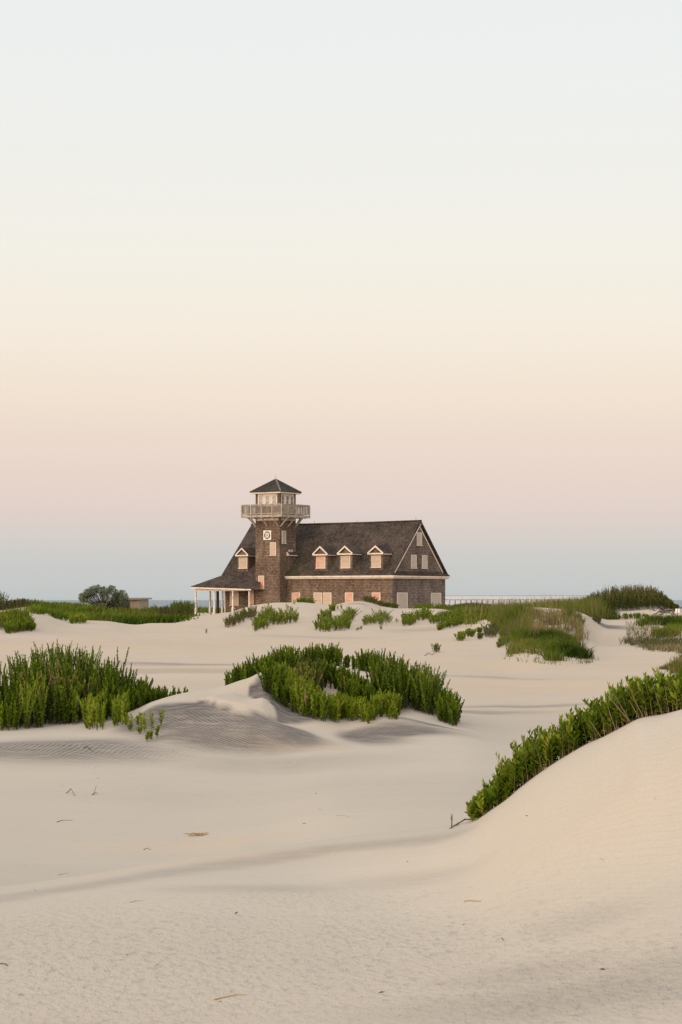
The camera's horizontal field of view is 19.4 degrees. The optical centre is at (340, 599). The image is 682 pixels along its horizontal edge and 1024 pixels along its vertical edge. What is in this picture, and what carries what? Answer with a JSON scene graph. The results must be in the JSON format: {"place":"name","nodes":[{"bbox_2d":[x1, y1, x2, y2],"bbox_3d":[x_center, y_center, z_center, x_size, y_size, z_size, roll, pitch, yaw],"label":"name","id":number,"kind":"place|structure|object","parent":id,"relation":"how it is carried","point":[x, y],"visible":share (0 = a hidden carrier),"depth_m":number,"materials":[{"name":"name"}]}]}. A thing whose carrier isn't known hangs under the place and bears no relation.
{"place":"outdoors","nodes":[
{"label":"outdoors","id":0,"kind":"place"},
{"bbox_2d":[35,760,603,1001],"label":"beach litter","id":1,"kind":"object","parent":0,"point":[336,960],"visible":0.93,"depth_m":8.91,"materials":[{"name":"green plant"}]},
{"bbox_2d":[0,601,681,1023],"bbox_3d":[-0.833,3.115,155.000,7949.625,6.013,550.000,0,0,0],"label":"sand dunes","id":2,"kind":"structure","parent":0,"point":[264,903],"depth_m":11.93,"materials":[{"name":"beige sand"}]},
{"bbox_2d":[0,592,9,602],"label":"beach shrub","id":3,"kind":"object","parent":2,"relation":"on","point":[3,598],"visible":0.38,"depth_m":129.09,"materials":[{"name":"green plant"}]},
{"bbox_2d":[0,598,28,610],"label":"beach shrub","id":4,"kind":"object","parent":2,"relation":"on","point":[11,604],"visible":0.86,"depth_m":120.99,"materials":[{"name":"green plant"}]},
{"bbox_2d":[0,661,30,730],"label":"beach shrub","id":5,"kind":"object","parent":2,"relation":"on","point":[10,714],"visible":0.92,"depth_m":27.98,"materials":[{"name":"green plant"}]},
{"bbox_2d":[0,605,31,628],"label":"beach shrub","id":6,"kind":"object","parent":2,"relation":"on","point":[14,613],"visible":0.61,"depth_m":102.10,"materials":[{"name":"green plant"}]},
{"bbox_2d":[3,614,35,633],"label":"beach shrub","id":7,"kind":"object","parent":2,"relation":"on","point":[19,625],"visible":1,"depth_m":97.92,"materials":[{"name":"green plant"}]},
{"bbox_2d":[19,675,47,728],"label":"beach shrub","id":8,"kind":"object","parent":2,"relation":"on","point":[31,699],"visible":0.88,"depth_m":27.82,"materials":[{"name":"green plant"}]},
{"bbox_2d":[7,647,60,727],"bbox_3d":[-4.473,1.260,29.220,0.790,1.111,2.837,0,0,-11],"label":"beach shrub","id":9,"kind":"object","parent":2,"relation":"on","point":[34,671],"visible":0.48,"depth_m":29.25,"materials":[{"name":"green plant"}]},
{"bbox_2d":[32,639,77,724],"bbox_3d":[-4.245,1.186,29.588,0.658,1.217,2.862,0,0,-12],"label":"beach shrub","id":10,"kind":"object","parent":2,"relation":"on","point":[56,708],"visible":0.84,"depth_m":28.68,"materials":[{"name":"green plant"}]},
{"bbox_2d":[68,613,87,623],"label":"beach shrub","id":11,"kind":"object","parent":2,"relation":"on","point":[78,618],"visible":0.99,"depth_m":115.61,"materials":[{"name":"green plant"}]},
{"bbox_2d":[56,645,102,723],"bbox_3d":[-3.851,1.230,29.357,0.663,1.115,2.780,0,0,-4],"label":"beach shrub","id":12,"kind":"object","parent":2,"relation":"on","point":[74,710],"visible":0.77,"depth_m":28.98,"materials":[{"name":"green plant"}]},
{"bbox_2d":[76,687,107,729],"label":"beach shrub","id":13,"kind":"object","parent":2,"relation":"on","point":[91,712],"visible":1,"depth_m":27.23,"materials":[{"name":"green plant"}]},
{"bbox_2d":[78,584,128,608],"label":"spreading bush","id":14,"kind":"object","parent":2,"relation":"on","point":[116,598],"visible":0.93,"depth_m":235.56,"materials":[{"name":"green plant"}]},
{"bbox_2d":[80,647,128,719],"bbox_3d":[-3.529,1.234,29.495,0.709,1.065,3.012,0,0,0],"label":"beach shrub","id":15,"kind":"object","parent":2,"relation":"on","point":[108,673],"visible":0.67,"depth_m":29.06,"materials":[{"name":"green plant"}]},
{"bbox_2d":[19,598,220,624],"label":"meadow plants","id":16,"kind":"object","parent":2,"relation":"on","point":[65,610],"visible":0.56,"depth_m":148.92,"materials":[{"name":"green plant"}]},
{"bbox_2d":[111,689,128,726],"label":"beach shrub","id":17,"kind":"object","parent":2,"relation":"on","point":[120,707],"visible":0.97,"depth_m":27.23,"materials":[{"name":"green plant"}]},
{"bbox_2d":[121,715,127,725],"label":"young shoot","id":18,"kind":"object","parent":2,"relation":"on","point":[125,720],"visible":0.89,"depth_m":26.82,"materials":[{"name":"green plant"}]},
{"bbox_2d":[125,712,133,725],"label":"young shoot","id":19,"kind":"object","parent":2,"relation":"on","point":[131,717],"visible":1,"depth_m":26.46,"materials":[{"name":"green plant"}]},
{"bbox_2d":[127,719,132,729],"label":"young shoot","id":20,"kind":"object","parent":2,"relation":"on","point":[130,725],"visible":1,"depth_m":26.34,"materials":[{"name":"green plant"}]},
{"bbox_2d":[109,598,151,609],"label":"flat roofed shed","id":21,"kind":"structure","parent":2,"relation":"on","point":[138,603],"depth_m":239.96,"materials":[{"name":"beige wood"}]},
{"bbox_2d":[112,601,129,608],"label":"door","id":22,"kind":"structure","parent":21,"relation":"in","point":[128,602],"depth_m":240.13,"materials":[{"name":"brown wood"}]},
{"bbox_2d":[109,663,152,711],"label":"beach shrub","id":23,"kind":"object","parent":2,"relation":"on","point":[137,694],"visible":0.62,"depth_m":29.79,"materials":[{"name":"green plant"}]},
{"bbox_2d":[136,725,142,733],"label":"young shoot","id":24,"kind":"object","parent":2,"relation":"on","point":[139,729],"visible":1,"depth_m":26.02,"materials":[{"name":"green plant"}]},
{"bbox_2d":[138,712,145,725],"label":"young shoot","id":25,"kind":"object","parent":2,"relation":"on","point":[140,719],"visible":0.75,"depth_m":26.51,"materials":[{"name":"green plant"}]},
{"bbox_2d":[141,715,146,730],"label":"young shoot","id":26,"kind":"object","parent":2,"relation":"on","point":[144,724],"visible":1,"depth_m":26.19,"materials":[{"name":"green plant"}]},
{"bbox_2d":[145,731,150,741],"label":"young shoot","id":27,"kind":"object","parent":2,"relation":"on","point":[147,736],"visible":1,"depth_m":25.41,"materials":[{"name":"green plant"}]},
{"bbox_2d":[149,710,154,729],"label":"young shoot","id":28,"kind":"object","parent":2,"relation":"on","point":[151,717],"visible":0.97,"depth_m":26.34,"materials":[{"name":"green plant"}]},
{"bbox_2d":[155,725,159,736],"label":"young shoot","id":29,"kind":"object","parent":2,"relation":"on","point":[157,730],"visible":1,"depth_m":25.71,"materials":[{"name":"green plant"}]},
{"bbox_2d":[146,685,168,703],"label":"beach shrub","id":30,"kind":"object","parent":2,"relation":"on","point":[154,694],"visible":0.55,"depth_m":30.25,"materials":[{"name":"green plant"}]},
{"bbox_2d":[158,709,164,725],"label":"young shoot","id":31,"kind":"object","parent":2,"relation":"on","point":[161,716],"visible":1,"depth_m":26.52,"materials":[{"name":"green plant"}]},
{"bbox_2d":[153,605,172,615],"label":"bush","id":32,"kind":"object","parent":2,"relation":"on","point":[165,610],"visible":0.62,"depth_m":177.86,"materials":[{"name":"green plant"}]},
{"bbox_2d":[166,685,187,696],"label":"beach shrub","id":33,"kind":"object","parent":2,"relation":"on","point":[173,692],"visible":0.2,"depth_m":31.68,"materials":[{"name":"green plant"}]},
{"bbox_2d":[167,600,195,615],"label":"rounded bush","id":34,"kind":"object","parent":2,"relation":"on","point":[181,607],"visible":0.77,"depth_m":169.17,"materials":[{"name":"green plant"}]},
{"bbox_2d":[183,832,208,835],"bbox_3d":[-1.304,2.107,17.959,0.226,0.031,0.152,0,0,0],"label":"weed heap","id":35,"kind":"object","parent":2,"relation":"on","point":[198,834],"visible":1,"depth_m":17.94,"materials":[{"name":"plant"}]},
{"bbox_2d":[213,994,246,999],"bbox_3d":[-0.464,1.651,8.297,0.168,0.011,0.033,0,0,-38],"label":"stick","id":36,"kind":"object","parent":2,"relation":"on","point":[228,996],"visible":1,"depth_m":8.29,"materials":[{"name":"wood"}]},
{"bbox_2d":[222,604,257,626],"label":"beach shrub","id":37,"kind":"object","parent":2,"relation":"on","point":[242,615],"visible":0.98,"depth_m":121.36,"materials":[{"name":"green plant"}]},
{"bbox_2d":[224,653,267,684],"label":"beach shrub","id":38,"kind":"object","parent":2,"relation":"on","point":[247,669],"visible":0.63,"depth_m":33.37,"materials":[{"name":"green plant"}]},
{"bbox_2d":[251,605,274,630],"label":"beach shrub","id":39,"kind":"object","parent":2,"relation":"on","point":[259,620],"visible":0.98,"depth_m":116.58,"materials":[{"name":"green plant"}]},
{"bbox_2d":[253,657,289,703],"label":"beach shrub","id":40,"kind":"object","parent":2,"relation":"on","point":[272,675],"visible":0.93,"depth_m":28.47,"materials":[{"name":"green plant"}]},
{"bbox_2d":[270,607,299,624],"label":"beach shrub","id":41,"kind":"object","parent":2,"relation":"on","point":[282,615],"visible":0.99,"depth_m":118.39,"materials":[{"name":"green plant"}]},
{"bbox_2d":[267,644,303,671],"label":"beach shrub","id":42,"kind":"object","parent":2,"relation":"on","point":[290,657],"visible":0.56,"depth_m":33.73,"materials":[{"name":"green plant"}]},
{"bbox_2d":[278,660,316,716],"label":"beach shrub","id":43,"kind":"object","parent":2,"relation":"on","point":[297,694],"visible":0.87,"depth_m":28.42,"materials":[{"name":"green plant"}]},
{"bbox_2d":[296,597,315,602],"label":"beach shrub","id":44,"kind":"object","parent":2,"relation":"on","point":[307,600],"visible":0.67,"depth_m":154.25,"materials":[{"name":"green plant"}]},
{"bbox_2d":[294,653,327,691],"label":"beach shrub","id":45,"kind":"object","parent":2,"relation":"on","point":[316,671],"visible":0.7,"depth_m":32.64,"materials":[{"name":"green plant"}]},
{"bbox_2d":[299,642,342,666],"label":"beach shrub","id":46,"kind":"object","parent":2,"relation":"on","point":[333,653],"visible":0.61,"depth_m":35.04,"materials":[{"name":"green plant"}]},
{"bbox_2d":[191,479,450,614],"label":"station house","id":47,"kind":"structure","parent":2,"relation":"on","point":[280,554],"depth_m":191.01,"materials":[{"name":"brown wood"}]},
{"bbox_2d":[229,591,238,605],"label":"window","id":48,"kind":"structure","parent":47,"relation":"in","point":[236,593],"depth_m":195.36,"materials":[{"name":"beige wood"}]},
{"bbox_2d":[249,590,253,605],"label":"window","id":49,"kind":"structure","parent":47,"relation":"in","point":[252,591],"depth_m":194.22,"materials":[{"name":"beige wood"}]},
{"bbox_2d":[258,576,263,588],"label":"tower window","id":50,"kind":"structure","parent":47,"relation":"in","point":[260,578],"depth_m":192.05,"materials":[{"name":"beige wood"}]},
{"bbox_2d":[269,542,276,555],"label":"tower window","id":51,"kind":"structure","parent":47,"relation":"in","point":[272,544],"depth_m":191.26,"materials":[{"name":"beige wood"}]},
{"bbox_2d":[281,531,286,543],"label":"tower window","id":52,"kind":"structure","parent":47,"relation":"in","point":[283,532],"depth_m":191.35,"materials":[{"name":"beige wood"}]},
{"bbox_2d":[292,593,299,601],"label":"window","id":53,"kind":"structure","parent":47,"relation":"in","point":[295,596],"depth_m":191.26,"materials":[{"name":"beige wood"}]},
{"bbox_2d":[314,593,321,603],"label":"window","id":54,"kind":"structure","parent":47,"relation":"in","point":[317,596],"depth_m":189.72,"materials":[{"name":"beige wood"}]},
{"bbox_2d":[323,593,331,604],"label":"window","id":55,"kind":"structure","parent":47,"relation":"in","point":[327,597],"depth_m":189.17,"materials":[{"name":"beige wood"}]},
{"bbox_2d":[345,593,352,602],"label":"window","id":56,"kind":"structure","parent":47,"relation":"in","point":[348,596],"depth_m":187.79,"materials":[{"name":"wood"}]},
{"bbox_2d":[372,593,380,604],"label":"window","id":57,"kind":"structure","parent":47,"relation":"in","point":[378,595],"depth_m":185.92,"materials":[{"name":"glass"}]},
{"bbox_2d":[397,593,408,608],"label":"door","id":58,"kind":"structure","parent":47,"relation":"in","point":[402,598],"depth_m":186.33,"materials":[{"name":"beige wood"}]},
{"bbox_2d":[411,555,417,568],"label":"window","id":59,"kind":"structure","parent":47,"relation":"in","point":[413,557],"depth_m":187.93,"materials":[{"name":"beige wood"}]},
{"bbox_2d":[416,532,422,545],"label":"window","id":60,"kind":"structure","parent":47,"relation":"in","point":[419,535],"depth_m":188.80,"materials":[{"name":"beige wood"}]},
{"bbox_2d":[422,555,427,568],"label":"window","id":61,"kind":"structure","parent":47,"relation":"in","point":[424,557],"depth_m":189.49,"materials":[{"name":"beige wood"}]},
{"bbox_2d":[431,593,440,608],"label":"window","id":62,"kind":"structure","parent":47,"relation":"in","point":[435,597],"depth_m":191.12,"materials":[{"name":"beige wood"}]},
{"bbox_2d":[304,678,343,721],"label":"beach shrub","id":63,"kind":"object","parent":2,"relation":"on","point":[323,706],"visible":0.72,"depth_m":28.30,"materials":[{"name":"green plant"}]},
{"bbox_2d":[328,603,337,610],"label":"beach shrub","id":64,"kind":"object","parent":2,"relation":"on","point":[332,607],"visible":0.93,"depth_m":133.83,"materials":[{"name":"green plant"}]},
{"bbox_2d":[312,606,362,631],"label":"beach shrub","id":65,"kind":"object","parent":2,"relation":"on","point":[343,622],"visible":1,"depth_m":115.07,"materials":[{"name":"green plant"}]},
{"bbox_2d":[312,659,375,701],"bbox_3d":[0.141,1.357,32.143,0.682,0.752,2.904,0,0,-16],"label":"beach shrub","id":66,"kind":"object","parent":2,"relation":"on","point":[342,679],"visible":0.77,"depth_m":32.46,"materials":[{"name":"green plant"}]},
{"bbox_2d":[334,691,379,722],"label":"beach shrub","id":67,"kind":"object","parent":2,"relation":"on","point":[359,707],"visible":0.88,"depth_m":28.46,"materials":[{"name":"green plant"}]},
{"bbox_2d":[342,648,380,671],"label":"beach shrub","id":68,"kind":"object","parent":2,"relation":"on","point":[360,660],"visible":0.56,"depth_m":34.84,"materials":[{"name":"green plant"}]},
{"bbox_2d":[362,595,383,606],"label":"beach shrub","id":69,"kind":"object","parent":2,"relation":"on","point":[370,599],"visible":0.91,"depth_m":156.93,"materials":[{"name":"green plant"}]},
{"bbox_2d":[361,608,393,624],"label":"beach shrub","id":70,"kind":"object","parent":2,"relation":"on","point":[380,616],"visible":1,"depth_m":122.61,"materials":[{"name":"green plant"}]},
{"bbox_2d":[370,688,402,718],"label":"beach shrub","id":71,"kind":"object","parent":2,"relation":"on","point":[390,704],"visible":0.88,"depth_m":28.47,"materials":[{"name":"green plant"}]},
{"bbox_2d":[382,602,398,607],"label":"beach shrub","id":72,"kind":"object","parent":2,"relation":"on","point":[390,605],"visible":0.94,"depth_m":158.30,"materials":[{"name":"green plant"}]},
{"bbox_2d":[364,648,424,708],"bbox_3d":[0.832,1.247,31.778,0.934,0.952,2.064,0,0,0],"label":"beach shrub","id":73,"kind":"object","parent":2,"relation":"on","point":[391,675],"visible":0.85,"depth_m":31.41,"materials":[{"name":"green plant"}]},
{"bbox_2d":[400,611,416,625],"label":"beach shrub","id":74,"kind":"object","parent":2,"relation":"on","point":[410,618],"visible":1,"depth_m":122.10,"materials":[{"name":"green plant"}]},
{"bbox_2d":[412,605,440,623],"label":"beach shrub","id":75,"kind":"object","parent":2,"relation":"on","point":[424,613],"visible":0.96,"depth_m":125.96,"materials":[{"name":"green plant"}]},
{"bbox_2d":[405,662,450,714],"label":"beach shrub","id":76,"kind":"object","parent":2,"relation":"on","point":[425,688],"visible":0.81,"depth_m":30.84,"materials":[{"name":"green plant"}]},
{"bbox_2d":[411,601,451,609],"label":"beach shrub","id":77,"kind":"object","parent":2,"relation":"on","point":[440,606],"visible":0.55,"depth_m":161.97,"materials":[{"name":"green plant"}]},
{"bbox_2d":[431,643,441,652],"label":"beach shrub","id":78,"kind":"object","parent":2,"relation":"on","point":[436,647],"visible":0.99,"depth_m":72.67,"materials":[{"name":"green plant"}]},
{"bbox_2d":[436,619,449,630],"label":"beach shrub","id":79,"kind":"object","parent":2,"relation":"on","point":[443,624],"visible":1,"depth_m":110.33,"materials":[{"name":"green plant"}]},
{"bbox_2d":[434,685,464,725],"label":"beach shrub","id":80,"kind":"object","parent":2,"relation":"on","point":[448,705],"visible":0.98,"depth_m":29.70,"materials":[{"name":"green plant"}]},
{"bbox_2d":[448,617,461,627],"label":"beach shrub","id":81,"kind":"object","parent":2,"relation":"on","point":[455,622],"visible":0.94,"depth_m":113.66,"materials":[{"name":"green plant"}]},
{"bbox_2d":[454,628,476,640],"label":"beach shrub","id":82,"kind":"object","parent":2,"relation":"on","point":[470,632],"visible":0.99,"depth_m":85.91,"materials":[{"name":"green plant"}]},
{"bbox_2d":[464,788,489,821],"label":"broadleaf shrub","id":83,"kind":"object","parent":2,"relation":"on","point":[476,809],"visible":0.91,"depth_m":13.62,"materials":[{"name":"green plant"}]},
{"bbox_2d":[475,627,482,632],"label":"beach shrub","id":84,"kind":"object","parent":2,"relation":"on","point":[478,629],"visible":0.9,"depth_m":95.56,"materials":[{"name":"green plant"}]},
{"bbox_2d":[477,632,483,638],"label":"beach shrub","id":85,"kind":"object","parent":2,"relation":"on","point":[480,635],"visible":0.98,"depth_m":85.28,"materials":[{"name":"green plant"}]},
{"bbox_2d":[479,622,499,637],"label":"beach shrub","id":86,"kind":"object","parent":2,"relation":"on","point":[489,631],"visible":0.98,"depth_m":89.82,"materials":[{"name":"green plant"}]},
{"bbox_2d":[481,773,515,810],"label":"broadleaf shrub","id":87,"kind":"object","parent":2,"relation":"on","point":[492,793],"visible":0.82,"depth_m":13.52,"materials":[{"name":"green plant"}]},
{"bbox_2d":[496,635,509,647],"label":"beach shrub","id":88,"kind":"object","parent":2,"relation":"on","point":[500,642],"visible":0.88,"depth_m":77.95,"materials":[{"name":"green plant"}]},
{"bbox_2d":[499,625,507,636],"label":"beach shrub","id":89,"kind":"object","parent":2,"relation":"on","point":[500,633],"visible":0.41,"depth_m":84.61,"materials":[{"name":"green plant"}]},
{"bbox_2d":[493,742,532,801],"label":"broadleaf shrub","id":90,"kind":"object","parent":2,"relation":"on","point":[515,770],"visible":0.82,"depth_m":13.44,"materials":[{"name":"green plant"}]},
{"bbox_2d":[513,724,558,782],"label":"broadleaf shrub","id":91,"kind":"object","parent":2,"relation":"on","point":[534,750],"visible":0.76,"depth_m":13.23,"materials":[{"name":"green plant"}]},
{"bbox_2d":[462,593,620,626],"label":"sea oats","id":92,"kind":"object","parent":2,"relation":"on","point":[590,605],"visible":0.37,"depth_m":118.08,"materials":[{"name":"green plant"}]},
{"bbox_2d":[537,707,587,765],"bbox_3d":[1.475,0.928,13.214,0.356,0.460,0.628,0,0,9],"label":"broadleaf shrub","id":93,"kind":"object","parent":2,"relation":"on","point":[566,737],"visible":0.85,"depth_m":13.05,"materials":[{"name":"green plant"}]},
{"bbox_2d":[566,695,613,746],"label":"broadleaf shrub","id":94,"kind":"object","parent":2,"relation":"on","point":[592,726],"visible":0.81,"depth_m":12.86,"materials":[{"name":"green plant"}]},
{"bbox_2d":[589,612,602,623],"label":"beach shrub","id":95,"kind":"object","parent":2,"relation":"on","point":[596,617],"visible":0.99,"depth_m":104.17,"materials":[{"name":"green plant"}]},
{"bbox_2d":[582,675,641,734],"bbox_3d":[1.779,0.696,12.674,0.326,0.442,0.708,0,0,-11],"label":"broadleaf shrub","id":96,"kind":"object","parent":2,"relation":"on","point":[620,712],"visible":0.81,"depth_m":12.60,"materials":[{"name":"green plant"}]},
{"bbox_2d":[610,612,647,619],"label":"beach shrub","id":97,"kind":"object","parent":2,"relation":"on","point":[625,616],"visible":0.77,"depth_m":119.33,"materials":[{"name":"green plant"}]},
{"bbox_2d":[585,584,679,610],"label":"hummock bush","id":98,"kind":"object","parent":2,"relation":"on","point":[623,599],"visible":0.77,"depth_m":149.04,"materials":[{"name":"green plant"}]},
{"bbox_2d":[625,673,670,718],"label":"broadleaf shrub","id":99,"kind":"object","parent":2,"relation":"on","point":[644,699],"visible":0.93,"depth_m":12.29,"materials":[{"name":"green plant"}]},
{"bbox_2d":[643,665,681,714],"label":"broadleaf shrub","id":100,"kind":"object","parent":2,"relation":"on","point":[673,686],"visible":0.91,"depth_m":12.17,"materials":[{"name":"green plant"}]},
{"bbox_2d":[649,606,681,614],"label":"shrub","id":101,"kind":"object","parent":2,"relation":"on","point":[663,610],"visible":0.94,"depth_m":141.85,"materials":[{"name":"plant"}]},
{"bbox_2d":[0,0,681,599],"label":"sky","id":102,"kind":"structure","parent":0,"point":[374,260],"materials":[{"name":"white"}]},
{"bbox_2d":[4,600,681,608],"bbox_3d":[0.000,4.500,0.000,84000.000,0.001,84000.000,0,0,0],"label":"sea","id":103,"kind":"structure","parent":0,"point":[163,603],"depth_m":3462.95,"materials":[{"name":"blue liquid"}]},
{"bbox_2d":[445,596,584,604],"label":"long bridge","id":104,"kind":"structure","parent":103,"relation":"on","point":[478,598],"depth_m":1396.70,"materials":[{"name":"concrete"}]},
{"bbox_2d":[438,602,495,624],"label":"ridge grass","id":105,"kind":"structure","parent":0,"point":[458,607],"depth_m":124.55,"materials":[{"name":"green plant"}]},
{"bbox_2d":[486,592,598,664],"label":"hummock grass","id":106,"kind":"structure","parent":0,"point":[554,641],"depth_m":79.11,"materials":[{"name":"green plant"}]},
{"bbox_2d":[619,613,681,673],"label":"patchy grass","id":107,"kind":"structure","parent":0,"point":[672,627],"depth_m":92.12,"materials":[{"name":"green plant"}]}
]}

